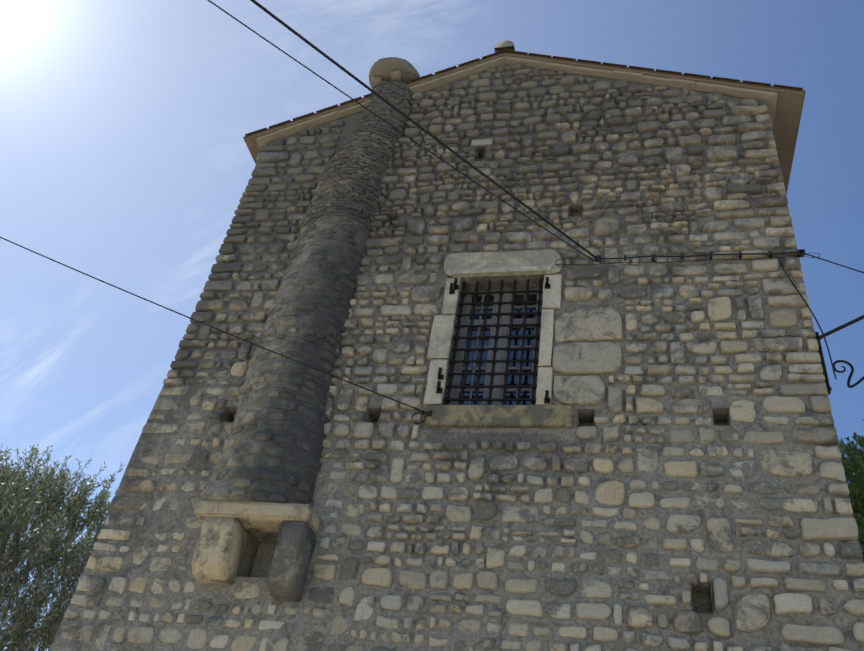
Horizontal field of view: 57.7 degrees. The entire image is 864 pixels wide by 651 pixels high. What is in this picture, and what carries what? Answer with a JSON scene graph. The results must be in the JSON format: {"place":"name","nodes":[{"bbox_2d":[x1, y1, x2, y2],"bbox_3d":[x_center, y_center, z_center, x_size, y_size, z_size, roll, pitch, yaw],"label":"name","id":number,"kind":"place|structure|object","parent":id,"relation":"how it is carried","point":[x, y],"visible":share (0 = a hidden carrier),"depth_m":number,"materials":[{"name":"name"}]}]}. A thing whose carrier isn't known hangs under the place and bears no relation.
{"place":"outdoors","nodes":[
{"label":"outdoors","id":0,"kind":"place"},
{"bbox_2d":[0,0,863,650],"label":"sky","id":1,"kind":"structure","parent":0,"point":[126,162],"materials":[{"name":"blue"}]},
{"bbox_2d":[49,65,863,650],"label":"wall stones","id":2,"kind":"object","parent":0,"point":[169,521],"visible":0.38,"depth_m":7.37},
{"bbox_2d":[256,56,776,144],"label":"roof cornice blocks","id":3,"kind":"structure","parent":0,"point":[653,80],"depth_m":11.12,"materials":[{"name":"beige stone"}]},
{"bbox_2d":[256,57,777,150],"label":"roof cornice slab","id":4,"kind":"structure","parent":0,"point":[770,105],"depth_m":11.65,"materials":[{"name":"beige stone"}]},
{"bbox_2d":[244,53,803,190],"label":"roof soffit","id":5,"kind":"structure","parent":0,"point":[787,115],"depth_m":10.49,"materials":[{"name":"brown wood"}]},
{"bbox_2d":[245,50,802,135],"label":"roof tiles","id":6,"kind":"object","parent":5,"relation":"on","point":[729,79],"visible":0.33,"depth_m":11.34,"materials":[{"name":"brown tile"}]},
{"bbox_3d":[1.080,3.293,11.043,6.930,12.020,7.970,-1,-39,14],"label":"building body","id":7,"kind":"object","parent":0,"visible":0},
{"bbox_2d":[220,146,729,613],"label":"wall opening reveals","id":8,"kind":"object","parent":7,"relation":"attached to","point":[258,554],"depth_m":7.67,"materials":[{"name":"grey stone"}]},
{"bbox_2d":[192,500,319,601],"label":"stone corbels","id":9,"kind":"object","parent":8,"relation":"attached to","point":[226,526],"visible":0.94,"depth_m":7.15,"materials":[{"name":"stone"}]},
{"bbox_2d":[205,82,404,503],"bbox_3d":[-1.298,-0.942,9.608,1.175,6.930,0.455,-1,-39,14],"label":"chimney flue","id":10,"kind":"object","parent":8,"relation":"attached to","point":[296,453],"visible":0.33,"depth_m":8.31,"materials":[{"name":"grey stone"}]},
{"bbox_2d":[196,80,413,506],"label":"chimney stones","id":11,"kind":"object","parent":10,"relation":"attached to","point":[368,125],"visible":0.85,"depth_m":9.08,"materials":[{"name":"grey stone"}]},
{"bbox_2d":[368,57,419,87],"bbox_3d":[-0.585,-3.683,11.858,0.809,0.310,0.742,-1,-39,14],"label":"chimney cap","id":12,"kind":"object","parent":10,"relation":"on","point":[389,69],"visible":0.58,"depth_m":11.67,"materials":[{"name":"stone"}]},
{"bbox_2d":[0,0,863,423],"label":"cables","id":13,"kind":"object","parent":8,"relation":"attached to","point":[740,254],"visible":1,"depth_m":7.93,"materials":[{"name":"rubber"}]},
{"bbox_2d":[54,64,863,650],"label":"rubble stone wall","id":14,"kind":"structure","parent":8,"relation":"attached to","point":[582,328],"depth_m":7.97,"materials":[{"name":"grey stone"}]},
{"bbox_2d":[423,405,572,427],"bbox_3d":[0.678,1.034,7.936,1.488,0.247,0.479,-1,-39,14],"label":"window sill","id":15,"kind":"structure","parent":14,"relation":"attached to","point":[529,416],"depth_m":7.74,"materials":[{"name":"beige stone"}]},
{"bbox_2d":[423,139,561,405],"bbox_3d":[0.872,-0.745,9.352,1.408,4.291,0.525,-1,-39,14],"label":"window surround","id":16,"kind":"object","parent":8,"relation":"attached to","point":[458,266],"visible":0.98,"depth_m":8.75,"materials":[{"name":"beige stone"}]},
{"bbox_2d":[444,279,542,404],"bbox_3d":[0.691,0.165,8.461,1.010,1.740,0.047,-1,-39,14],"label":"window grille","id":17,"kind":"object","parent":16,"relation":"attached to","point":[493,361],"depth_m":8.40,"materials":[{"name":"black metal"}]},
{"bbox_2d":[436,277,550,403],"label":"shutter hinges","id":18,"kind":"object","parent":16,"relation":"attached to","point":[441,375],"depth_m":8.17,"materials":[{"name":"black metal"}]},
{"bbox_2d":[449,289,542,404],"bbox_3d":[0.732,0.281,8.614,0.950,1.760,0.072,-1,-39,14],"label":"window frame","id":19,"kind":"object","parent":16,"relation":"in","point":[500,355],"visible":0.44,"depth_m":8.66,"materials":[{"name":"black metal"}]},
{"bbox_2d":[458,294,536,404],"bbox_3d":[0.734,0.288,8.622,0.950,1.760,0.001,-1,-39,14],"label":"window glass","id":20,"kind":"object","parent":19,"relation":"in","point":[512,379],"depth_m":8.59,"materials":[{"name":"blue glass"}]},
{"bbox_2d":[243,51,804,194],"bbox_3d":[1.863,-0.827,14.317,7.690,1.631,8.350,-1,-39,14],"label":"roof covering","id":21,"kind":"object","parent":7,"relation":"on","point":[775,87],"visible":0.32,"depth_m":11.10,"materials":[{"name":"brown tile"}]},
{"bbox_2d":[494,40,514,51],"bbox_3d":[1.904,-1.608,14.777,0.300,0.170,8.230,-1,-39,14],"label":"roof ridge cap","id":22,"kind":"object","parent":21,"relation":"on","point":[505,45],"visible":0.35,"depth_m":11.72,"materials":[{"name":"beige ceramic"}]},
{"bbox_2d":[815,315,863,394],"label":"lamp bracket","id":23,"kind":"object","parent":7,"relation":"attached to","point":[819,338],"visible":0.92,"depth_m":7.52,"materials":[{"name":"metal"}]},
{"label":"ground","id":24,"kind":"structure","parent":0,"visible":0},
{"bbox_2d":[0,442,123,650],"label":"olive tree","id":25,"kind":"object","parent":24,"relation":"on","point":[42,556],"visible":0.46,"depth_m":10.02,"materials":[{"name":"green plant"}]},
{"bbox_2d":[838,419,863,562],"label":"tree","id":26,"kind":"object","parent":24,"relation":"on","point":[853,464],"visible":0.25,"depth_m":11.71,"materials":[{"name":"green plant"}]}
]}

